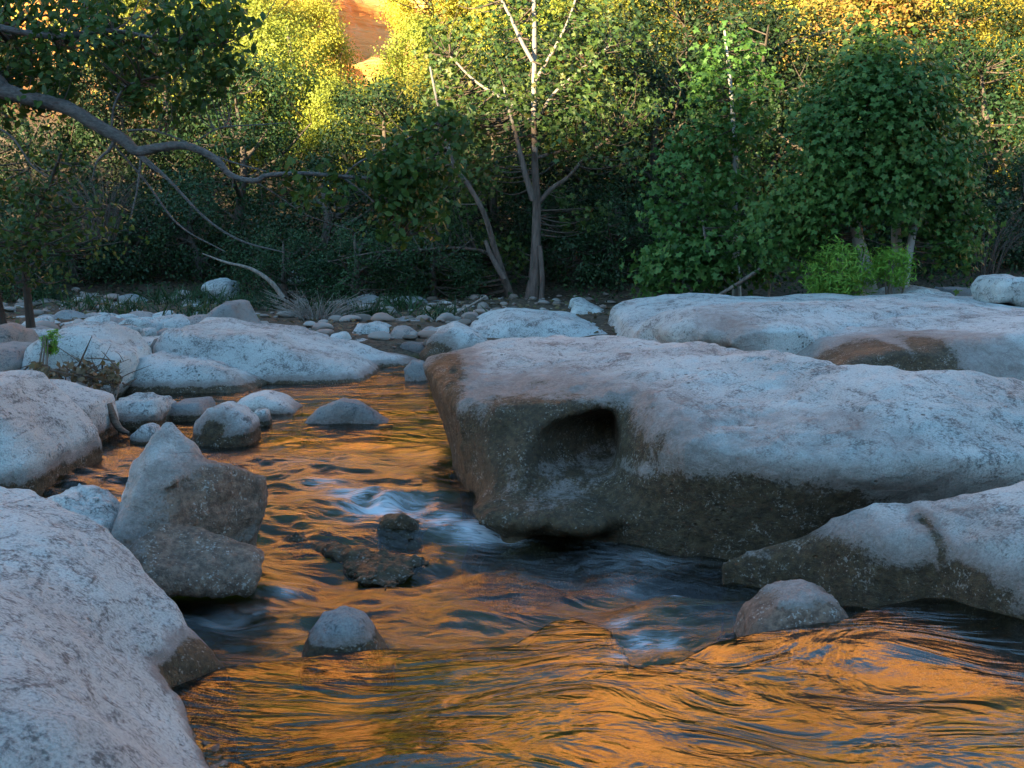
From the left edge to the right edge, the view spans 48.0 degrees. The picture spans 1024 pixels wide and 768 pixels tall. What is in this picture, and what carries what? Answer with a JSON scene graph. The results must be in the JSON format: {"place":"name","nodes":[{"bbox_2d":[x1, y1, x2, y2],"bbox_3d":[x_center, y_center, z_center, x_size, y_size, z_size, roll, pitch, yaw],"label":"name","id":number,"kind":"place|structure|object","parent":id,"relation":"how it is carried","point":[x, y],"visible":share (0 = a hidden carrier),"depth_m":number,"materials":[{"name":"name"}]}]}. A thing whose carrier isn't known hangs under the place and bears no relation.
{"place":"outdoors","nodes":[
{"label":"outdoors","id":0,"kind":"place"},
{"bbox_2d":[3,287,502,347],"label":"gravel","id":1,"kind":"structure","parent":0,"point":[467,318],"depth_m":16.63,"materials":[{"name":"stone"}]},
{"bbox_2d":[0,0,1023,767],"bbox_3d":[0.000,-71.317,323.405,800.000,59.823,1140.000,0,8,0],"label":"ground","id":2,"kind":"structure","parent":0,"point":[288,720],"depth_m":4.97,"materials":[{"name":"liquid"}]},
{"bbox_2d":[0,341,32,371],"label":"boulder","id":3,"kind":"object","parent":2,"relation":"on","point":[12,355],"visible":0.23,"depth_m":10.44,"materials":[{"name":"stone"}]},
{"bbox_2d":[0,323,38,342],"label":"boulder","id":4,"kind":"object","parent":2,"relation":"on","point":[9,332],"visible":0.37,"depth_m":12.38,"materials":[{"name":"stone"}]},
{"bbox_2d":[0,212,80,302],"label":"shade tree","id":5,"kind":"object","parent":2,"relation":"on","point":[14,287],"visible":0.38,"depth_m":19.91,"materials":[{"name":"green plant"}]},
{"bbox_2d":[0,148,125,212],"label":"bare bush","id":6,"kind":"object","parent":2,"relation":"on","point":[67,178],"visible":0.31,"depth_m":23.67,"materials":[{"name":"brown plant"}]},
{"bbox_2d":[52,310,87,318],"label":"cobble","id":7,"kind":"object","parent":2,"relation":"on","point":[66,314],"visible":0.28,"depth_m":16.58,"materials":[{"name":"grey stone"}]},
{"bbox_2d":[0,130,149,327],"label":"sapling","id":8,"kind":"object","parent":2,"relation":"on","point":[38,206],"visible":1,"depth_m":12.16,"materials":[{"name":"green plant"}]},
{"bbox_2d":[18,336,150,400],"bbox_3d":[-3.739,-0.102,10.011,1.308,0.678,0.882,0,8,0],"label":"drift pile","id":9,"kind":"object","parent":2,"relation":"on","point":[93,377],"visible":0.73,"depth_m":9.80,"materials":[{"name":"brown plant"}]},
{"bbox_2d":[20,324,151,400],"bbox_3d":[-4.041,-0.076,10.994,1.097,0.941,1.460,0,8,0],"label":"boulder","id":10,"kind":"object","parent":2,"relation":"on","point":[131,345],"visible":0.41,"depth_m":10.55,"materials":[{"name":"stone"}]},
{"bbox_2d":[0,170,173,290],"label":"shade tree","id":11,"kind":"object","parent":2,"relation":"on","point":[94,266],"visible":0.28,"depth_m":21.33,"materials":[{"name":"green plant"}]},
{"bbox_2d":[20,157,161,240],"bbox_3d":[-6.816,-3.089,18.868,2.477,1.546,1.308,0,8,0],"label":"bare bush","id":12,"kind":"object","parent":2,"relation":"on","point":[105,216],"visible":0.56,"depth_m":18.84,"materials":[{"name":"brown plant"}]},
{"bbox_2d":[0,6,182,259],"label":"shade tree","id":13,"kind":"object","parent":2,"relation":"on","point":[26,128],"visible":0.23,"depth_m":23.82,"materials":[{"name":"green plant"}]},
{"bbox_2d":[0,49,234,245],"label":"shade tree","id":14,"kind":"object","parent":2,"relation":"on","point":[117,112],"visible":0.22,"depth_m":24.29,"materials":[{"name":"green plant"}]},
{"bbox_2d":[0,486,240,767],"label":"foreground rock","id":15,"kind":"object","parent":2,"relation":"on","point":[104,648],"visible":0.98,"depth_m":3.52,"materials":[{"name":"stone"}]},
{"bbox_2d":[60,174,199,284],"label":"shade tree","id":16,"kind":"object","parent":2,"relation":"on","point":[137,245],"visible":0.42,"depth_m":21.74,"materials":[{"name":"green plant"}]},
{"bbox_2d":[118,318,160,331],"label":"cobble","id":17,"kind":"object","parent":2,"relation":"on","point":[142,323],"visible":0.32,"depth_m":15.02,"materials":[{"name":"stone"}]},
{"bbox_2d":[78,0,219,118],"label":"hillside tree","id":18,"kind":"object","parent":2,"relation":"on","point":[143,3],"visible":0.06,"depth_m":34.45,"materials":[{"name":"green plant"}]},
{"bbox_2d":[43,5,287,218],"bbox_3d":[-8.786,-6.534,28.769,5.771,5.365,5.316,-3,8,-24],"label":"shade tree","id":19,"kind":"object","parent":2,"relation":"on","point":[171,49],"visible":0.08,"depth_m":28.19,"materials":[{"name":"green plant"}]},
{"bbox_2d":[163,316,189,327],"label":"cobble","id":20,"kind":"object","parent":2,"relation":"on","point":[179,322],"visible":0.38,"depth_m":15.09,"materials":[{"name":"stone"}]},
{"bbox_2d":[110,422,267,598],"bbox_3d":[-1.541,0.631,5.354,0.828,0.888,1.225,-2,8,-15],"label":"standing rock","id":21,"kind":"object","parent":2,"relation":"on","point":[188,519],"visible":0.84,"depth_m":5.12,"materials":[{"name":"grey stone"}]},
{"bbox_2d":[108,168,278,284],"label":"shade tree","id":22,"kind":"object","parent":2,"relation":"on","point":[194,264],"visible":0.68,"depth_m":21.92,"materials":[{"name":"green plant"}]},
{"bbox_2d":[124,350,266,404],"bbox_3d":[-3.077,0.021,11.216,1.326,0.645,1.226,0,8,0],"label":"slab rock","id":23,"kind":"object","parent":2,"relation":"on","point":[166,373],"visible":0.41,"depth_m":10.78,"materials":[{"name":"stone"}]},
{"bbox_2d":[201,278,239,302],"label":"cobble","id":24,"kind":"object","parent":2,"relation":"on","point":[218,283],"visible":0.56,"depth_m":20.22,"materials":[{"name":"stone"}]},
{"bbox_2d":[203,299,262,323],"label":"boulder","id":25,"kind":"object","parent":2,"relation":"on","point":[240,309],"visible":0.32,"depth_m":14.55,"materials":[{"name":"grey stone"}]},
{"bbox_2d":[0,0,476,252],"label":"overhanging tree","id":26,"kind":"object","parent":2,"relation":"on","point":[91,20],"visible":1,"depth_m":7.42,"materials":[{"name":"green plant"}]},
{"bbox_2d":[154,0,331,128],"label":"hillside tree","id":27,"kind":"object","parent":2,"relation":"on","point":[252,3],"visible":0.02,"depth_m":34.56,"materials":[{"name":"yellow plant"}]},
{"bbox_2d":[202,253,284,297],"bbox_3d":[-4.533,-1.821,19.430,1.382,0.783,0.085,0,8,0],"label":"dead branch","id":28,"kind":"object","parent":2,"relation":"on","point":[272,283],"visible":0.98,"depth_m":19.40,"materials":[{"name":"wood"}]},
{"bbox_2d":[137,35,357,270],"bbox_3d":[-6.339,-4.741,24.603,5.202,5.136,5.165,6,10,37],"label":"shade tree","id":29,"kind":"object","parent":2,"relation":"on","point":[239,139],"visible":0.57,"depth_m":23.82,"materials":[{"name":"green plant"}]},
{"bbox_2d":[11,272,492,318],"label":"grass","id":30,"kind":"structure","parent":2,"relation":"on","point":[191,311],"depth_m":18.13,"materials":[{"name":"green plant"}]},
{"bbox_2d":[159,2,360,201],"bbox_3d":[-6.531,-7.175,30.276,5.264,5.685,5.048,-1,8,-4],"label":"hillside tree","id":31,"kind":"object","parent":2,"relation":"on","point":[279,32],"visible":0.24,"depth_m":29.46,"materials":[{"name":"yellow plant"}]},
{"bbox_2d":[224,221,339,304],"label":"shade tree","id":32,"kind":"object","parent":2,"relation":"on","point":[282,280],"visible":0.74,"depth_m":20.43,"materials":[{"name":"green plant"}]},
{"bbox_2d":[153,317,419,413],"bbox_3d":[-2.322,-0.282,12.814,2.767,0.876,3.106,0,8,0],"label":"slab rock","id":33,"kind":"object","parent":2,"relation":"on","point":[271,354],"visible":0.68,"depth_m":11.62,"materials":[{"name":"stone"}]},
{"bbox_2d":[233,0,367,148],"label":"hillside tree","id":34,"kind":"object","parent":2,"relation":"on","point":[314,11],"visible":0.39,"depth_m":36.29,"materials":[{"name":"yellow plant"}]},
{"bbox_2d":[252,276,384,320],"bbox_3d":[-2.856,-1.185,17.009,2.017,0.798,1.072,0,8,0],"label":"bare bush","id":35,"kind":"object","parent":2,"relation":"on","point":[319,315],"visible":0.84,"depth_m":16.96,"materials":[{"name":"brown plant"}]},
{"bbox_2d":[232,144,417,288],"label":"shade tree","id":36,"kind":"object","parent":2,"relation":"on","point":[328,214],"visible":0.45,"depth_m":21.97,"materials":[{"name":"green plant"}]},
{"bbox_2d":[281,64,412,210],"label":"hillside tree","id":37,"kind":"object","parent":2,"relation":"on","point":[319,101],"visible":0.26,"depth_m":28.83,"materials":[{"name":"green plant"}]},
{"bbox_2d":[281,212,433,302],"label":"shade tree","id":38,"kind":"object","parent":2,"relation":"on","point":[355,276],"visible":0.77,"depth_m":20.12,"materials":[{"name":"green plant"}]},
{"bbox_2d":[246,64,480,270],"bbox_3d":[-2.578,-4.373,24.544,4.899,4.605,4.599,3,8,20],"label":"shade tree","id":39,"kind":"object","parent":2,"relation":"on","point":[394,102],"visible":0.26,"depth_m":23.53,"materials":[{"name":"green plant"}]},
{"bbox_2d":[352,321,390,333],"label":"boulder","id":40,"kind":"object","parent":2,"relation":"on","point":[368,328],"visible":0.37,"depth_m":14.96,"materials":[{"name":"stone"}]},
{"bbox_2d":[390,325,418,338],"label":"boulder","id":41,"kind":"object","parent":2,"relation":"on","point":[399,332],"visible":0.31,"depth_m":14.47,"materials":[{"name":"stone"}]},
{"bbox_2d":[346,41,510,199],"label":"hillside tree","id":42,"kind":"object","parent":2,"relation":"on","point":[424,70],"visible":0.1,"depth_m":28.85,"materials":[{"name":"green plant"}]},
{"bbox_2d":[368,211,498,299],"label":"shade tree","id":43,"kind":"object","parent":2,"relation":"on","point":[435,262],"visible":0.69,"depth_m":20.43,"materials":[{"name":"green plant"}]},
{"bbox_2d":[374,0,493,64],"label":"hillside tree","id":44,"kind":"object","parent":2,"relation":"on","point":[400,7],"visible":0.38,"depth_m":43.13,"materials":[{"name":"yellow plant"}]},
{"bbox_2d":[357,4,512,105],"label":"hillside tree","id":45,"kind":"object","parent":2,"relation":"on","point":[416,38],"visible":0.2,"depth_m":35.38,"materials":[{"name":"yellow plant"}]},
{"bbox_2d":[419,321,487,360],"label":"boulder","id":46,"kind":"object","parent":2,"relation":"on","point":[452,336],"visible":0.43,"depth_m":13.00,"materials":[{"name":"stone"}]},
{"bbox_2d":[417,0,516,65],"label":"hillside tree","id":47,"kind":"object","parent":2,"relation":"on","point":[454,12],"visible":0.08,"depth_m":43.42,"materials":[{"name":"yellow plant"}]},
{"bbox_2d":[417,0,546,134],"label":"hillside tree","id":48,"kind":"object","parent":2,"relation":"on","point":[474,23],"visible":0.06,"depth_m":36.39,"materials":[{"name":"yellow plant"}]},
{"bbox_2d":[328,0,674,299],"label":"sycamore tree","id":49,"kind":"object","parent":2,"relation":"on","point":[591,146],"visible":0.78,"depth_m":20.51,"materials":[{"name":"green plant"}]},
{"bbox_2d":[0,120,1023,303],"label":"undergrowth","id":50,"kind":"object","parent":2,"relation":"on","point":[472,271],"visible":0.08,"depth_m":21.27,"materials":[{"name":"green plant"}]},
{"bbox_2d":[4,242,1023,334],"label":"leaf litter","id":51,"kind":"object","parent":2,"relation":"on","point":[353,320],"visible":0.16,"depth_m":18.96,"materials":[{"name":"plant"}]},
{"bbox_2d":[413,84,616,258],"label":"shade tree","id":52,"kind":"object","parent":2,"relation":"on","point":[492,214],"visible":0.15,"depth_m":24.06,"materials":[{"name":"green plant"}]},
{"bbox_2d":[416,16,650,223],"bbox_3d":[0.678,-6.293,28.503,6.115,5.640,6.412,1,8,10],"label":"shade tree","id":53,"kind":"object","parent":2,"relation":"on","point":[493,57],"visible":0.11,"depth_m":27.72,"materials":[{"name":"green plant"}]},
{"bbox_2d":[470,308,606,337],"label":"dome rock","id":54,"kind":"object","parent":2,"relation":"on","point":[513,322],"visible":0.52,"depth_m":14.69,"materials":[{"name":"stone"}]},
{"bbox_2d":[486,0,620,126],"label":"hillside tree","id":55,"kind":"object","parent":2,"relation":"on","point":[555,11],"visible":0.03,"depth_m":34.70,"materials":[{"name":"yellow plant"}]},
{"bbox_2d":[500,176,658,289],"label":"shade tree","id":56,"kind":"object","parent":2,"relation":"on","point":[551,265],"visible":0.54,"depth_m":21.82,"materials":[{"name":"green plant"}]},
{"bbox_2d":[456,1,707,260],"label":"shade tree","id":57,"kind":"object","parent":2,"relation":"on","point":[551,164],"visible":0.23,"depth_m":23.71,"materials":[{"name":"green plant"}]},
{"bbox_2d":[568,297,603,314],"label":"boulder","id":58,"kind":"object","parent":2,"relation":"on","point":[579,305],"visible":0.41,"depth_m":18.11,"materials":[{"name":"stone"}]},
{"bbox_2d":[495,0,690,197],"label":"hillside tree","id":59,"kind":"object","parent":2,"relation":"on","point":[630,20],"visible":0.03,"depth_m":29.22,"materials":[{"name":"green plant"}]},
{"bbox_2d":[548,172,668,293],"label":"shade tree","id":60,"kind":"object","parent":2,"relation":"on","point":[637,234],"visible":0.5,"depth_m":21.48,"materials":[{"name":"green plant"}]},
{"bbox_2d":[539,0,803,215],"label":"shade tree","id":61,"kind":"object","parent":2,"relation":"on","point":[686,5],"visible":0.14,"depth_m":28.05,"materials":[{"name":"green plant"}]},
{"bbox_2d":[557,35,791,263],"bbox_3d":[3.506,-4.676,24.098,5.130,5.130,5.502,2,8,13],"label":"shade tree","id":62,"kind":"object","parent":2,"relation":"on","point":[655,78],"visible":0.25,"depth_m":23.39,"materials":[{"name":"green plant"}]},
{"bbox_2d":[622,11,791,295],"bbox_3d":[3.150,-3.729,19.097,3.137,5.015,2.356,-3,8,-24],"label":"sycamore tree","id":63,"kind":"object","parent":2,"relation":"on","point":[717,192],"visible":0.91,"depth_m":18.80,"materials":[{"name":"green plant"}]},
{"bbox_2d":[619,196,811,298],"bbox_3d":[3.297,-2.049,18.527,3.243,1.960,2.051,0,8,0],"label":"shrub","id":64,"kind":"object","parent":2,"relation":"on","point":[672,261],"visible":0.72,"depth_m":18.24,"materials":[{"name":"green plant"}]},
{"bbox_2d":[662,0,783,128],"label":"hillside tree","id":65,"kind":"object","parent":2,"relation":"on","point":[750,1],"visible":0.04,"depth_m":34.94,"materials":[{"name":"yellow plant"}]},
{"bbox_2d":[423,335,1023,612],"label":"shelf rock","id":66,"kind":"object","parent":2,"relation":"on","point":[707,452],"visible":0.81,"depth_m":5.99,"materials":[{"name":"stone"}]},
{"bbox_2d":[602,0,892,259],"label":"shade tree","id":67,"kind":"object","parent":2,"relation":"on","point":[763,29],"visible":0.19,"depth_m":23.53,"materials":[{"name":"green plant"}]},
{"bbox_2d":[679,1,852,181],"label":"hillside tree","id":68,"kind":"object","parent":2,"relation":"on","point":[781,28],"depth_m":29.28,"materials":[{"name":"green plant"}]},
{"bbox_2d":[608,293,1023,354],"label":"slab rock","id":69,"kind":"object","parent":2,"relation":"on","point":[795,324],"visible":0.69,"depth_m":12.00,"materials":[{"name":"stone"}]},
{"bbox_2d":[970,274,1023,306],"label":"boulder","id":70,"kind":"object","parent":69,"relation":"on","point":[1006,289],"visible":0.84,"depth_m":15.11,"materials":[{"name":"stone"}]},
{"bbox_2d":[790,233,886,295],"bbox_3d":[4.669,-1.559,16.541,1.284,1.277,1.368,7,10,41],"label":"shrub","id":71,"kind":"object","parent":2,"relation":"on","point":[839,281],"visible":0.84,"depth_m":16.38,"materials":[{"name":"green plant"}]},
{"bbox_2d":[718,15,1010,254],"bbox_3d":[7.434,-4.957,24.149,6.272,5.525,5.831,-3,8,-25],"label":"shade tree","id":72,"kind":"object","parent":2,"relation":"on","point":[801,68],"visible":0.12,"depth_m":24.01,"materials":[{"name":"green plant"}]},
{"bbox_2d":[717,481,1023,699],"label":"wedge rock","id":73,"kind":"object","parent":2,"relation":"on","point":[963,552],"visible":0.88,"depth_m":4.86,"materials":[{"name":"stone"}]},
{"bbox_2d":[732,3,1023,295],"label":"sycamore tree","id":74,"kind":"object","parent":2,"relation":"on","point":[877,88],"visible":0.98,"depth_m":16.63,"materials":[{"name":"green plant"}]},
{"bbox_2d":[774,0,989,164],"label":"hillside tree","id":75,"kind":"object","parent":2,"relation":"on","point":[846,5],"visible":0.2,"depth_m":28.08,"materials":[{"name":"yellow plant"}]},
{"bbox_2d":[865,242,920,294],"bbox_3d":[5.538,-1.559,16.866,0.813,1.218,0.879,3,8,23],"label":"shrub","id":76,"kind":"object","parent":2,"relation":"on","point":[900,257],"visible":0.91,"depth_m":16.69,"materials":[{"name":"green plant"}]},
{"bbox_2d":[796,309,1023,380],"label":"slab rock","id":77,"kind":"object","parent":2,"relation":"on","point":[991,343],"visible":0.35,"depth_m":10.16,"materials":[{"name":"stone"}]},
{"bbox_2d":[878,285,953,295],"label":"boulder","id":78,"kind":"object","parent":2,"relation":"on","point":[913,289],"visible":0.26,"depth_m":16.99,"materials":[{"name":"stone"}]},
{"bbox_2d":[826,127,1023,274],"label":"shade tree","id":79,"kind":"object","parent":2,"relation":"on","point":[999,216],"visible":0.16,"depth_m":22.06,"materials":[{"name":"green plant"}]},
{"bbox_2d":[831,0,1023,189],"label":"shade tree","id":80,"kind":"object","parent":2,"relation":"on","point":[971,14],"visible":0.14,"depth_m":28.00,"materials":[{"name":"green plant"}]},
{"bbox_2d":[866,17,1023,251],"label":"shade tree","id":81,"kind":"object","parent":2,"relation":"on","point":[1003,67],"visible":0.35,"depth_m":24.17,"materials":[{"name":"green plant"}]},
{"bbox_2d":[905,0,1023,186],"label":"hillside tree","id":82,"kind":"object","parent":2,"relation":"on","point":[1020,2],"visible":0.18,"depth_m":28.53,"materials":[{"name":"yellow plant"}]},
{"bbox_2d":[950,137,1023,270],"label":"shade tree","id":83,"kind":"object","parent":2,"relation":"on","point":[1021,194],"visible":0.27,"depth_m":22.34,"materials":[{"name":"green plant"}]},
{"bbox_2d":[964,203,1023,275],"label":"bare bush","id":84,"kind":"object","parent":2,"relation":"on","point":[993,257],"visible":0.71,"depth_m":18.77,"materials":[{"name":"brown plant"}]},
{"bbox_2d":[45,357,1023,754],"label":"water","id":85,"kind":"structure","parent":0,"point":[573,625],"depth_m":4.98,"materials":[{"name":"brown liquid"}]},
{"bbox_2d":[0,370,102,497],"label":"boulder","id":86,"kind":"object","parent":85,"relation":"on","point":[49,437],"visible":0.73,"depth_m":6.97,"materials":[{"name":"stone"}]},
{"bbox_2d":[38,328,64,370],"bbox_3d":[-4.114,-0.080,10.188,0.332,0.840,0.239,6,10,37],"label":"shrub","id":87,"kind":"object","parent":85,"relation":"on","point":[50,348],"visible":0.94,"depth_m":10.11,"materials":[{"name":"green plant"}]},
{"bbox_2d":[46,483,119,531],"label":"boulder","id":88,"kind":"object","parent":85,"relation":"in","point":[98,505],"visible":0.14,"depth_m":5.23,"materials":[{"name":"grey stone"}]},
{"bbox_2d":[49,379,118,485],"bbox_3d":[-3.298,0.359,8.287,0.733,0.763,0.982,0,8,0],"label":"boulder","id":89,"kind":"object","parent":85,"relation":"in","point":[91,403],"visible":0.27,"depth_m":8.32,"materials":[{"name":"stone"}]},
{"bbox_2d":[107,403,129,433],"bbox_3d":[-2.885,0.253,8.407,0.170,0.236,0.057,0,8,0],"label":"driftwood","id":90,"kind":"object","parent":85,"relation":"on","point":[116,424],"visible":1,"depth_m":8.39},
{"bbox_2d":[130,423,159,459],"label":"boulder","id":91,"kind":"object","parent":85,"relation":"in","point":[142,434],"visible":0.5,"depth_m":8.15,"materials":[{"name":"stone"}]},
{"bbox_2d":[115,392,175,465],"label":"boulder","id":92,"kind":"object","parent":85,"relation":"in","point":[136,410],"visible":0.41,"depth_m":8.80,"materials":[{"name":"stone"}]},
{"bbox_2d":[170,396,215,437],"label":"boulder","id":93,"kind":"object","parent":85,"relation":"in","point":[188,411],"visible":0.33,"depth_m":9.14,"materials":[{"name":"grey stone"}]},
{"bbox_2d":[197,738,230,767],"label":"boulder","id":94,"kind":"object","parent":85,"relation":"in","point":[217,755],"visible":0.68,"depth_m":3.33,"materials":[{"name":"brown stone"}]},
{"bbox_2d":[192,401,260,473],"bbox_3d":[-2.058,0.400,8.306,0.463,0.532,0.574,0,8,0],"label":"boulder","id":95,"kind":"object","parent":85,"relation":"in","point":[232,424],"visible":0.65,"depth_m":8.08,"materials":[{"name":"stone"}]},
{"bbox_2d":[254,409,271,448],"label":"boulder","id":96,"kind":"object","parent":85,"relation":"in","point":[264,417],"visible":0.52,"depth_m":8.94,"materials":[{"name":"stone"}]},
{"bbox_2d":[237,390,302,436],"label":"boulder","id":97,"kind":"object","parent":85,"relation":"on","point":[275,403],"visible":0.6,"depth_m":9.49,"materials":[{"name":"grey stone"}]},
{"bbox_2d":[301,398,392,448],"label":"boulder","id":98,"kind":"object","parent":85,"relation":"in","point":[343,412],"visible":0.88,"depth_m":9.00,"materials":[{"name":"grey stone"}]},
{"bbox_2d":[300,606,394,691],"bbox_3d":[-0.619,0.998,4.335,0.353,0.298,0.311,0,8,0],"label":"boulder","id":99,"kind":"object","parent":85,"relation":"in","point":[341,629],"visible":0.89,"depth_m":4.22,"materials":[{"name":"grey stone"}]},
{"bbox_2d":[273,532,428,590],"bbox_3d":[-0.869,0.910,5.946,0.624,0.302,1.532,-5,9,-35],"label":"wet ledge","id":100,"kind":"object","parent":85,"relation":"in","point":[365,567],"visible":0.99,"depth_m":5.57,"materials":[{"name":"stone"}]},
{"bbox_2d":[318,520,413,545],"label":"wet slab","id":101,"kind":"structure","parent":85,"relation":"in","point":[369,529],"depth_m":6.11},
{"bbox_2d":[377,513,425,555],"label":"boulder","id":102,"kind":"object","parent":85,"relation":"in","point":[391,525],"visible":0.85,"depth_m":6.05,"materials":[{"name":"stone"}]},
{"bbox_2d":[403,359,427,391],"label":"boulder","id":103,"kind":"object","parent":85,"relation":"in","point":[413,370],"visible":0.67,"depth_m":11.58,"materials":[{"name":"grey stone"}]},
{"bbox_2d":[733,579,855,670],"bbox_3d":[1.129,0.961,4.604,0.457,0.301,0.390,0,8,0],"label":"boulder","id":104,"kind":"object","parent":85,"relation":"in","point":[777,605],"visible":0.92,"depth_m":4.45,"materials":[{"name":"grey stone"}]},
{"bbox_2d":[500,293,615,310],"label":"gravel","id":105,"kind":"structure","parent":0,"point":[542,301],"depth_m":20.16,"materials":[{"name":"stone"}]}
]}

